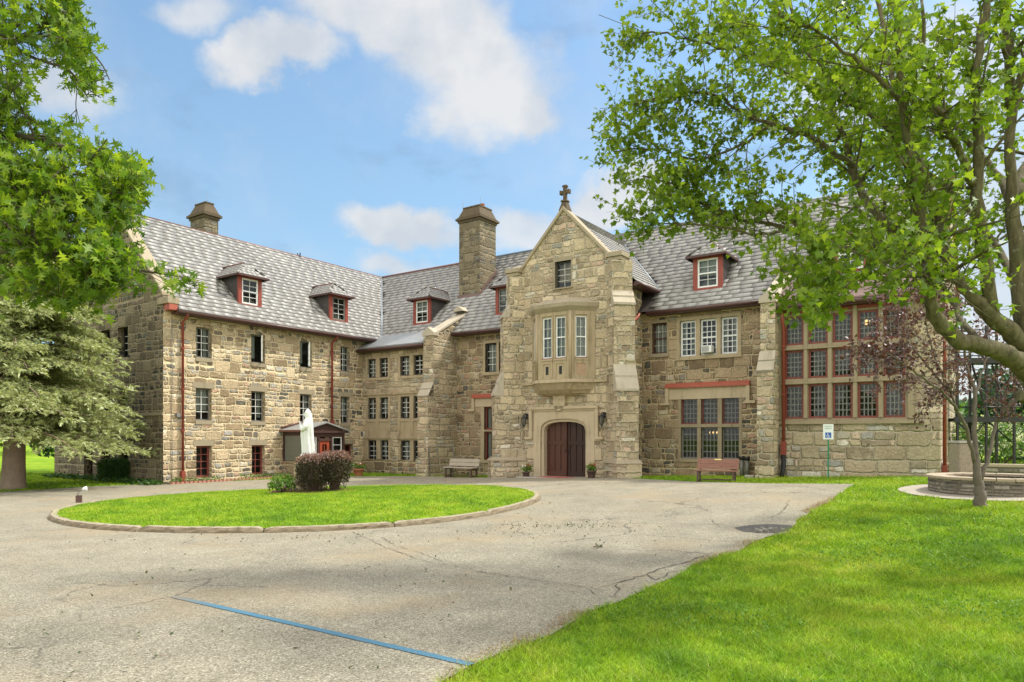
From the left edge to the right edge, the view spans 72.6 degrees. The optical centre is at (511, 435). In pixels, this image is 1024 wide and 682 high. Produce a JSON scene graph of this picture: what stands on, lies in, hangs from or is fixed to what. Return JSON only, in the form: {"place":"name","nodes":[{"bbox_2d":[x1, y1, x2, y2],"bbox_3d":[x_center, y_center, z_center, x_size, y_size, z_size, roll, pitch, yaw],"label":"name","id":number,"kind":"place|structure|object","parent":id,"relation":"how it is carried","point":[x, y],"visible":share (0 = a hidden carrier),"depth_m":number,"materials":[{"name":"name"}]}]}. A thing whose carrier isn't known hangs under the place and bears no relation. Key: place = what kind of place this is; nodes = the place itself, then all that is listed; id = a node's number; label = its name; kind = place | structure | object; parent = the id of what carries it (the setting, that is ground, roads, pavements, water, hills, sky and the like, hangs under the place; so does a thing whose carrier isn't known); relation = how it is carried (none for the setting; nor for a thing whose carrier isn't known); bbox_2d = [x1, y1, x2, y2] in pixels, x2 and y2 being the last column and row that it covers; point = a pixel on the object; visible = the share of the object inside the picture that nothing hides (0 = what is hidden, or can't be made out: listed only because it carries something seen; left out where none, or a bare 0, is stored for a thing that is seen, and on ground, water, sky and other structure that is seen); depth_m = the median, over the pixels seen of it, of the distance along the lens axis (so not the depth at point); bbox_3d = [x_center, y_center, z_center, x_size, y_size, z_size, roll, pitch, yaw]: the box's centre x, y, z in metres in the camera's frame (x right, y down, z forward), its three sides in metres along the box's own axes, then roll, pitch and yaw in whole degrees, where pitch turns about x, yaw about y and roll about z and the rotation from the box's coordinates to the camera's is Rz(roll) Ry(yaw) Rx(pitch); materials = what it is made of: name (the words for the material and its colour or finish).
{"place":"outdoors","nodes":[
{"label":"outdoors","id":0,"kind":"place"},
{"bbox_2d":[53,484,534,527],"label":"island lawn","id":1,"kind":"structure","parent":0,"point":[306,523],"depth_m":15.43,"materials":[{"name":"green plant"}]},
{"bbox_2d":[291,457,323,489],"bbox_3d":[-6.086,1.172,20.915,1.058,1.066,0.990,0,0,-29],"label":"statue pedestal","id":2,"kind":"object","parent":1,"relation":"on","point":[297,486],"visible":0.16,"depth_m":20.53,"materials":[{"name":"grey stone"}]},
{"bbox_2d":[299,409,314,455],"bbox_3d":[-6.158,-0.081,20.899,0.438,1.440,0.439,0,0,43],"label":"statue","id":3,"kind":"object","parent":2,"relation":"on","point":[307,438],"visible":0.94,"depth_m":20.78,"materials":[{"name":"white stone"}]},
{"bbox_2d":[268,488,353,492],"bbox_3d":[-5.799,1.632,20.500,2.700,0.060,1.665,0,0,0],"label":"mulch bed","id":4,"kind":"object","parent":1,"relation":"on","point":[290,490],"visible":0.29,"depth_m":20.03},
{"bbox_2d":[267,472,296,492],"bbox_3d":[-6.579,1.344,19.909,0.810,0.625,0.884,0,0,0],"label":"leafy bush","id":5,"kind":"object","parent":4,"relation":"on","point":[287,481],"visible":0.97,"depth_m":19.76,"materials":[{"name":"green plant"}]},
{"bbox_2d":[294,451,330,491],"bbox_3d":[-5.747,1.078,20.193,1.000,1.228,1.085,0,0,0],"label":"clipped shrub","id":6,"kind":"object","parent":4,"relation":"on","point":[313,483],"visible":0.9,"depth_m":19.94,"materials":[{"name":"brown plant"}]},
{"bbox_2d":[318,449,351,490],"bbox_3d":[-5.172,1.028,20.387,0.970,1.311,1.087,0,0,0],"label":"clipped shrub","id":7,"kind":"object","parent":4,"relation":"on","point":[337,474],"visible":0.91,"depth_m":20.17,"materials":[{"name":"brown plant"}]},
{"bbox_2d":[0,476,854,681],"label":"driveway","id":8,"kind":"structure","parent":0,"point":[294,579],"depth_m":8.95,"materials":[{"name":"grey asphalt"}]},
{"bbox_2d":[76,486,86,502],"bbox_3d":[-11.770,1.651,19.075,0.265,0.518,0.127,0,0,-20],"label":"floodlight","id":9,"kind":"object","parent":8,"relation":"on","point":[78,498],"visible":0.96,"depth_m":19.03,"materials":[{"name":"brown metal"}]},
{"bbox_2d":[172,596,472,665],"bbox_3d":[-2.088,1.829,6.755,4.243,0.001,0.089,0,0,34],"label":"road marking","id":10,"kind":"object","parent":8,"relation":"on","point":[437,656],"visible":0.99,"depth_m":6.47,"materials":[{"name":"blue paint"}]},
{"bbox_2d":[9,503,666,681],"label":"leaf litter","id":11,"kind":"object","parent":8,"relation":"on","point":[171,633],"visible":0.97,"depth_m":11.62,"materials":[{"name":"brown plant"}]},
{"bbox_2d":[16,500,788,598],"bbox_3d":[-2.308,1.642,11.797,17.226,0.367,8.035,0,0,0],"label":"pavement crack","id":12,"kind":"object","parent":8,"relation":"on","point":[571,584],"visible":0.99,"depth_m":9.48,"materials":[{"name":"grey asphalt"}]},
{"bbox_2d":[429,445,453,476],"bbox_3d":[-3.155,1.142,31.115,1.273,1.416,0.037,0,0,27],"label":"pipe rail","id":13,"kind":"object","parent":8,"relation":"on","point":[439,466],"visible":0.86,"depth_m":31.21,"materials":[{"name":"grey metal"}]},
{"bbox_2d":[443,457,479,477],"bbox_3d":[-2.173,1.392,30.235,1.650,0.880,0.620,0,0,35],"label":"park bench","id":14,"kind":"object","parent":8,"relation":"on","point":[456,462],"visible":1,"depth_m":30.27,"materials":[{"name":"beige wood"}]},
{"bbox_2d":[519,464,533,476],"bbox_3d":[0.585,1.420,27.983,0.500,0.590,0.480,0,0,42],"label":"flower pot","id":15,"kind":"object","parent":8,"relation":"on","point":[526,473],"visible":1,"depth_m":27.92,"materials":[{"name":"green plant"}]},
{"bbox_2d":[541,476,572,477],"bbox_3d":[1.810,1.640,27.368,1.530,0.012,0.720,0,0,35],"label":"door mat","id":16,"kind":"object","parent":8,"relation":"on","point":[555,477],"depth_m":27.16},
{"bbox_2d":[585,462,596,477],"bbox_3d":[2.970,1.306,26.185,0.450,0.620,0.553,0,0,16],"label":"flower pot","id":17,"kind":"object","parent":8,"relation":"on","point":[591,470],"visible":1,"depth_m":26.05,"materials":[{"name":"green plant"}]},
{"bbox_2d":[734,524,791,532],"bbox_3d":[4.581,1.668,12.539,1.048,0.057,0.862,0,0,0],"label":"asphalt patch","id":18,"kind":"object","parent":8,"relation":"on","point":[743,528],"visible":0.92,"depth_m":12.68,"materials":[{"name":"grey asphalt"}]},
{"bbox_2d":[746,526,787,532],"bbox_3d":[4.574,1.661,12.349,0.631,0.068,0.610,0,0,-20],"label":"rubble","id":19,"kind":"object","parent":18,"relation":"on","point":[768,529],"visible":1,"depth_m":12.28,"materials":[{"name":"grey stone"}]},
{"bbox_2d":[0,439,1023,681],"bbox_3d":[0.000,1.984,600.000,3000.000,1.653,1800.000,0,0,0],"label":"ground","id":20,"kind":"structure","parent":0,"point":[37,463],"depth_m":7.72,"materials":[{"name":"green plant"}]},
{"bbox_2d":[27,409,53,457],"bbox_3d":[-25.927,-1.119,34.735,7.596,6.552,9.750,0,0,-38],"label":"background tree","id":21,"kind":"object","parent":20,"relation":"on","point":[47,450],"visible":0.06,"depth_m":35.39,"materials":[{"name":"green plant"}]},
{"bbox_2d":[0,186,160,489],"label":"spruce tree","id":22,"kind":"object","parent":20,"relation":"on","point":[29,366],"visible":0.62,"depth_m":23.48,"materials":[{"name":"green plant"}]},
{"bbox_2d":[0,0,207,325],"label":"oak tree","id":23,"kind":"object","parent":20,"relation":"on","point":[48,196],"visible":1,"depth_m":5.72,"materials":[{"name":"green plant"}]},
{"bbox_2d":[42,471,167,484],"bbox_3d":[-16.655,1.780,28.288,9.016,0.431,1.047,0,0,35],"label":"groundcover","id":24,"kind":"object","parent":20,"relation":"on","point":[127,480],"visible":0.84,"depth_m":27.46,"materials":[{"name":"green plant"}]},
{"bbox_2d":[96,457,129,479],"bbox_3d":[-15.944,1.423,28.108,1.349,1.137,1.209,0,0,0],"label":"box shrub","id":25,"kind":"object","parent":20,"relation":"on","point":[109,467],"visible":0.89,"depth_m":27.70,"materials":[{"name":"green plant"}]},
{"bbox_2d":[170,475,283,483],"bbox_3d":[-11.263,1.820,28.381,0.209,0.161,5.442,0,0,34],"label":"brick edging","id":26,"kind":"object","parent":20,"relation":"on","point":[218,480],"visible":0.48,"depth_m":27.64,"materials":[{"name":"red brick"}]},
{"bbox_2d":[48,484,540,532],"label":"kerb","id":27,"kind":"structure","parent":20,"relation":"on","point":[54,517],"depth_m":13.59,"materials":[{"name":"concrete"}]},
{"bbox_2d":[352,461,365,475],"bbox_3d":[-6.959,1.507,31.625,0.697,0.686,0.682,0,0,25],"label":"flower pot","id":28,"kind":"object","parent":20,"relation":"on","point":[359,469],"visible":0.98,"depth_m":31.46,"materials":[{"name":"ceramic"}]},
{"bbox_2d":[54,169,959,482],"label":"stone building","id":29,"kind":"structure","parent":20,"relation":"on","point":[568,329],"depth_m":28.00,"materials":[{"name":"beige stone"}]},
{"bbox_2d":[90,447,92,474],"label":"window","id":30,"kind":"structure","parent":29,"relation":"in","point":[91,462],"depth_m":30.48,"materials":[{"name":"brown wood"}]},
{"bbox_2d":[100,331,109,363],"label":"window","id":31,"kind":"structure","parent":29,"relation":"in","point":[108,332],"depth_m":29.57,"materials":[{"name":"black glass"}]},
{"bbox_2d":[117,328,127,361],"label":"window","id":32,"kind":"structure","parent":29,"relation":"in","point":[125,357],"depth_m":28.75,"materials":[{"name":"black glass"}]},
{"bbox_2d":[121,389,127,425],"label":"window","id":33,"kind":"structure","parent":29,"relation":"in","point":[124,389],"depth_m":28.75,"materials":[{"name":"black glass"}]},
{"bbox_2d":[193,382,214,423],"bbox_3d":[-12.640,-1.278,28.164,0.760,1.670,0.927,0,0,35],"label":"window","id":34,"kind":"structure","parent":29,"relation":"in","point":[202,394],"depth_m":28.13,"materials":[{"name":"black glass"}]},
{"bbox_2d":[193,440,214,476],"bbox_3d":[-12.653,0.940,28.187,0.772,1.486,0.904,0,0,35],"label":"window","id":35,"kind":"structure","parent":29,"relation":"in","point":[202,446],"depth_m":28.32,"materials":[{"name":"black glass"}]},
{"bbox_2d":[196,327,212,361],"bbox_3d":[-12.634,-3.642,28.170,0.760,1.378,0.704,0,0,35],"label":"window","id":36,"kind":"structure","parent":29,"relation":"in","point":[202,334],"depth_m":28.29,"materials":[{"name":"black glass"}]},
{"bbox_2d":[249,440,266,473],"bbox_3d":[-11.225,0.940,30.236,0.772,1.486,0.887,0,0,35],"label":"window","id":37,"kind":"structure","parent":29,"relation":"in","point":[256,444],"depth_m":30.39,"materials":[{"name":"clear glass"}]},
{"bbox_2d":[251,334,265,366],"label":"window","id":38,"kind":"structure","parent":29,"relation":"in","point":[256,340],"depth_m":30.29,"materials":[{"name":"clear glass"}]},
{"bbox_2d":[249,386,267,424],"bbox_3d":[-11.209,-1.278,30.222,0.760,1.670,0.926,0,0,35],"label":"window","id":39,"kind":"structure","parent":29,"relation":"in","point":[256,397],"depth_m":30.33,"materials":[{"name":"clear glass"}]},
{"bbox_2d":[298,389,313,421],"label":"window","id":40,"kind":"structure","parent":29,"relation":"in","point":[304,399],"depth_m":32.38,"materials":[{"name":"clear glass"}]},
{"bbox_2d":[300,341,312,371],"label":"window","id":41,"kind":"structure","parent":29,"relation":"in","point":[304,346],"depth_m":32.52,"materials":[{"name":"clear glass"}]},
{"bbox_2d":[340,347,350,374],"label":"window","id":42,"kind":"structure","parent":29,"relation":"in","point":[343,371],"depth_m":34.32,"materials":[{"name":"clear glass"}]},
{"bbox_2d":[339,392,351,425],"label":"window","id":43,"kind":"structure","parent":29,"relation":"in","point":[346,394],"depth_m":34.22,"materials":[{"name":"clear glass"}]},
{"bbox_2d":[345,439,354,468],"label":"window","id":44,"kind":"structure","parent":29,"relation":"in","point":[347,441],"depth_m":34.39,"materials":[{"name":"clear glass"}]},
{"bbox_2d":[369,359,375,377],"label":"window","id":45,"kind":"structure","parent":29,"relation":"in","point":[372,362],"depth_m":34.80,"materials":[{"name":"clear glass"}]},
{"bbox_2d":[369,398,375,418],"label":"window","id":46,"kind":"structure","parent":29,"relation":"in","point":[372,401],"depth_m":34.85,"materials":[{"name":"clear glass"}]},
{"bbox_2d":[369,440,375,458],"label":"window","id":47,"kind":"structure","parent":29,"relation":"in","point":[372,443],"depth_m":35.02,"materials":[{"name":"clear glass"}]},
{"bbox_2d":[381,358,387,376],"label":"window","id":48,"kind":"structure","parent":29,"relation":"in","point":[384,361],"depth_m":34.36,"materials":[{"name":"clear glass"}]},
{"bbox_2d":[381,397,387,418],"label":"window","id":49,"kind":"structure","parent":29,"relation":"in","point":[384,401],"depth_m":34.35,"materials":[{"name":"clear glass"}]},
{"bbox_2d":[382,440,387,458],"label":"window","id":50,"kind":"structure","parent":29,"relation":"in","point":[384,442],"depth_m":34.37,"materials":[{"name":"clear glass"}]},
{"bbox_2d":[402,356,408,375],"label":"window","id":51,"kind":"structure","parent":29,"relation":"in","point":[405,360],"depth_m":33.52,"materials":[{"name":"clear glass"}]},
{"bbox_2d":[402,396,408,417],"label":"window","id":52,"kind":"structure","parent":29,"relation":"in","point":[405,400],"depth_m":33.58,"materials":[{"name":"clear glass"}]},
{"bbox_2d":[402,440,409,459],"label":"window","id":53,"kind":"structure","parent":29,"relation":"in","point":[405,443],"depth_m":33.54,"materials":[{"name":"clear glass"}]},
{"bbox_2d":[415,396,417,417],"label":"window","id":54,"kind":"structure","parent":29,"relation":"in","point":[416,399],"depth_m":33.09,"materials":[{"name":"clear glass"}]},
{"bbox_2d":[415,440,417,459],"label":"window","id":55,"kind":"structure","parent":29,"relation":"in","point":[416,441],"depth_m":33.07,"materials":[{"name":"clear glass"}]},
{"bbox_2d":[415,355,422,374],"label":"window","id":56,"kind":"structure","parent":29,"relation":"in","point":[418,358],"depth_m":33.24,"materials":[{"name":"clear glass"}]},
{"bbox_2d":[486,407,491,429],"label":"window","id":57,"kind":"structure","parent":29,"relation":"in","point":[488,409],"depth_m":32.35,"materials":[{"name":"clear glass"}]},
{"bbox_2d":[486,431,491,459],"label":"window","id":58,"kind":"structure","parent":29,"relation":"in","point":[488,433],"depth_m":32.35,"materials":[{"name":"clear glass"}]},
{"bbox_2d":[487,343,495,371],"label":"window","id":59,"kind":"structure","parent":29,"relation":"in","point":[491,348],"depth_m":32.25,"materials":[{"name":"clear glass"}]},
{"bbox_2d":[521,413,527,426],"bbox_3d":[0.517,-0.618,28.614,0.260,0.577,0.352,0,0,35],"label":"wall lantern","id":60,"kind":"object","parent":29,"relation":"attached to","point":[523,419],"depth_m":28.51,"materials":[{"name":"black metal"}]},
{"bbox_2d":[547,422,567,476],"bbox_3d":[1.822,0.555,28.261,0.950,2.210,0.161,0,0,35],"label":"door","id":61,"kind":"structure","parent":29,"relation":"in","point":[557,433],"depth_m":28.24,"materials":[{"name":"brown wood"}]},
{"bbox_2d":[557,261,570,287],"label":"window","id":62,"kind":"structure","parent":29,"relation":"in","point":[559,285],"depth_m":28.07,"materials":[{"name":"clear glass"}]},
{"bbox_2d":[568,422,584,476],"bbox_3d":[2.642,0.555,27.739,0.950,2.210,0.161,0,0,35],"label":"door","id":63,"kind":"structure","parent":29,"relation":"in","point":[576,431],"depth_m":27.80,"materials":[{"name":"brown wood"}]},
{"bbox_2d":[599,412,605,426],"bbox_3d":[3.443,-0.618,26.578,0.260,0.577,0.352,0,0,35],"label":"wall lantern","id":64,"kind":"object","parent":29,"relation":"attached to","point":[601,418],"depth_m":26.48,"materials":[{"name":"black metal"}]},
{"bbox_2d":[653,323,666,353],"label":"window","id":65,"kind":"structure","parent":29,"relation":"in","point":[659,330],"depth_m":27.55,"materials":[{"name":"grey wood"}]},
{"bbox_2d":[681,320,695,356],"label":"window","id":66,"kind":"structure","parent":29,"relation":"in","point":[688,328],"depth_m":26.90,"materials":[{"name":"white paint"}]},
{"bbox_2d":[682,399,696,423],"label":"window","id":67,"kind":"structure","parent":29,"relation":"in","point":[689,406],"depth_m":27.14,"materials":[{"name":"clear glass"}]},
{"bbox_2d":[682,427,696,457],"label":"window","id":68,"kind":"structure","parent":29,"relation":"in","point":[689,434],"depth_m":27.14,"materials":[{"name":"clear glass"}]},
{"bbox_2d":[701,345,713,352],"bbox_3d":[7.331,-3.231,26.154,0.400,0.260,0.328,0,0,35],"label":"air conditioner","id":69,"kind":"object","parent":29,"relation":"attached to","point":[707,348],"visible":1,"depth_m":26.03,"materials":[{"name":"white plastic"}]},
{"bbox_2d":[701,318,716,354],"bbox_3d":[7.597,-3.706,26.533,0.639,1.369,0.560,0,0,35],"label":"window","id":70,"kind":"structure","parent":29,"relation":"in","point":[708,326],"depth_m":26.72,"materials":[{"name":"white paint"}]},
{"bbox_2d":[702,398,717,423],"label":"window","id":71,"kind":"structure","parent":29,"relation":"in","point":[709,407],"depth_m":26.71,"materials":[{"name":"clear glass"}]},
{"bbox_2d":[702,427,717,458],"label":"window","id":72,"kind":"structure","parent":29,"relation":"in","point":[709,441],"depth_m":26.47,"materials":[{"name":"clear glass"}]},
{"bbox_2d":[722,316,736,353],"bbox_3d":[8.241,-3.706,26.085,0.622,1.369,0.560,0,0,35],"label":"window","id":73,"kind":"structure","parent":29,"relation":"in","point":[729,324],"depth_m":26.00,"materials":[{"name":"white paint"}]},
{"bbox_2d":[723,398,738,423],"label":"window","id":74,"kind":"structure","parent":29,"relation":"in","point":[730,405],"depth_m":26.29,"materials":[{"name":"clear glass"}]},
{"bbox_2d":[723,427,738,458],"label":"window","id":75,"kind":"structure","parent":29,"relation":"in","point":[730,434],"depth_m":26.38,"materials":[{"name":"clear glass"}]},
{"bbox_2d":[779,295,920,423],"bbox_3d":[10.685,-2.388,22.388,4.293,4.031,0.240,0,0,35],"label":"hall window","id":76,"kind":"structure","parent":29,"relation":"in","point":[831,344],"depth_m":22.52,"materials":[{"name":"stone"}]},
{"bbox_2d":[949,323,1023,463],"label":"fence","id":77,"kind":"object","parent":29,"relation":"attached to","point":[986,419],"visible":0.3,"depth_m":24.02,"materials":[{"name":"black metal"}]},
{"bbox_2d":[0,458,1023,491],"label":"grass","id":78,"kind":"structure","parent":20,"relation":"on","point":[53,481],"depth_m":26.11,"materials":[{"name":"green plant"}]},
{"bbox_2d":[435,483,853,680],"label":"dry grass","id":79,"kind":"structure","parent":20,"relation":"on","point":[563,617],"depth_m":6.69,"materials":[{"name":"green plant"}]},
{"bbox_2d":[694,458,738,481],"bbox_3d":[6.322,1.082,21.544,1.264,0.712,0.484,0,0,29],"label":"park bench","id":80,"kind":"object","parent":20,"relation":"on","point":[714,463],"visible":0.98,"depth_m":21.60,"materials":[{"name":"brown wood"}]},
{"bbox_2d":[737,456,744,475],"bbox_3d":[8.306,1.120,25.235,0.278,0.768,0.242,0,0,35],"label":"standpipe","id":81,"kind":"object","parent":20,"relation":"on","point":[740,458],"visible":0.91,"depth_m":25.20,"materials":[{"name":"black metal"}]},
{"bbox_2d":[743,456,749,474],"bbox_3d":[8.462,1.123,25.126,0.278,0.748,0.242,0,0,35],"label":"standpipe","id":82,"kind":"object","parent":20,"relation":"on","point":[747,459],"visible":0.91,"depth_m":25.08,"materials":[{"name":"black metal"}]},
{"bbox_2d":[579,0,1023,402],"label":"maple tree","id":83,"kind":"object","parent":20,"relation":"on","point":[922,245],"visible":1,"depth_m":8.50,"materials":[{"name":"green plant"}]},
{"bbox_2d":[602,540,1023,606],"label":"grass","id":84,"kind":"structure","parent":20,"relation":"on","point":[722,575],"depth_m":8.73,"materials":[{"name":"green plant"}]},
{"bbox_2d":[695,474,936,503],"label":"grass","id":85,"kind":"structure","parent":20,"relation":"on","point":[876,483],"depth_m":18.49,"materials":[{"name":"green plant"}]},
{"bbox_2d":[823,424,833,476],"bbox_3d":[9.950,0.647,21.947,0.300,2.000,0.054,0,0,24],"label":"parking sign","id":86,"kind":"object","parent":20,"relation":"on","point":[828,431],"visible":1,"depth_m":21.94,"materials":[{"name":"white metal"}]},
{"bbox_2d":[727,496,1023,554],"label":"grass","id":87,"kind":"structure","parent":20,"relation":"on","point":[925,506],"depth_m":12.13,"materials":[{"name":"green plant"}]},
{"bbox_2d":[834,278,1023,506],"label":"plum tree","id":88,"kind":"object","parent":20,"relation":"on","point":[980,496],"visible":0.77,"depth_m":13.34,"materials":[{"name":"purple plant"}]},
{"bbox_2d":[948,440,972,472],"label":"stone pillar","id":89,"kind":"structure","parent":20,"relation":"on","point":[960,459],"depth_m":17.59,"materials":[{"name":"stone"}]},
{"bbox_2d":[959,392,999,448],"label":"background tree","id":90,"kind":"object","parent":20,"relation":"on","point":[960,401],"visible":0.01,"depth_m":63.47,"materials":[{"name":"green plant"}]},
{"bbox_2d":[959,402,1004,448],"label":"background tree","id":91,"kind":"object","parent":20,"relation":"on","point":[961,410],"visible":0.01,"depth_m":52.05,"materials":[{"name":"green plant"}]},
{"bbox_2d":[942,463,1023,473],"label":"wall","id":92,"kind":"structure","parent":20,"relation":"on","point":[1006,468],"depth_m":20.52,"materials":[{"name":"beige stone"}]},
{"bbox_2d":[952,408,1023,463],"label":"flowering bush","id":93,"kind":"object","parent":20,"relation":"on","point":[1007,447],"visible":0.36,"depth_m":26.79,"materials":[{"name":"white plant"}]},
{"bbox_2d":[964,365,1023,459],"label":"background tree","id":94,"kind":"object","parent":20,"relation":"on","point":[1006,376],"visible":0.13,"depth_m":32.89,"materials":[{"name":"green plant"}]},
{"bbox_2d":[977,387,1023,440],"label":"background tree","id":95,"kind":"object","parent":20,"relation":"on","point":[980,403],"visible":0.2,"depth_m":30.35,"materials":[{"name":"green plant"}]},
{"bbox_2d":[0,0,1023,399],"label":"sky","id":96,"kind":"structure","parent":0,"point":[352,134],"materials":[{"name":"blue"}]},
{"bbox_2d":[431,595,1023,681],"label":"grass","id":97,"kind":"structure","parent":0,"point":[815,650],"depth_m":6.02,"materials":[{"name":"green plant"}]},
{"bbox_2d":[898,484,1023,500],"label":"paving","id":98,"kind":"structure","parent":0,"point":[922,489],"depth_m":15.52,"materials":[{"name":"beige concrete"}]},
{"bbox_2d":[926,472,1023,496],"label":"ring planter","id":99,"kind":"object","parent":98,"relation":"on","point":[995,484],"visible":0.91,"depth_m":15.16,"materials":[{"name":"stone"}]},
{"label":"planting strip","id":100,"kind":"structure","parent":0,"visible":0},
{"bbox_2d":[169,472,284,481],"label":"strip plants","id":101,"kind":"object","parent":100,"relation":"on","point":[241,475],"visible":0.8,"depth_m":28.04,"materials":[{"name":"green plant"}]}
]}

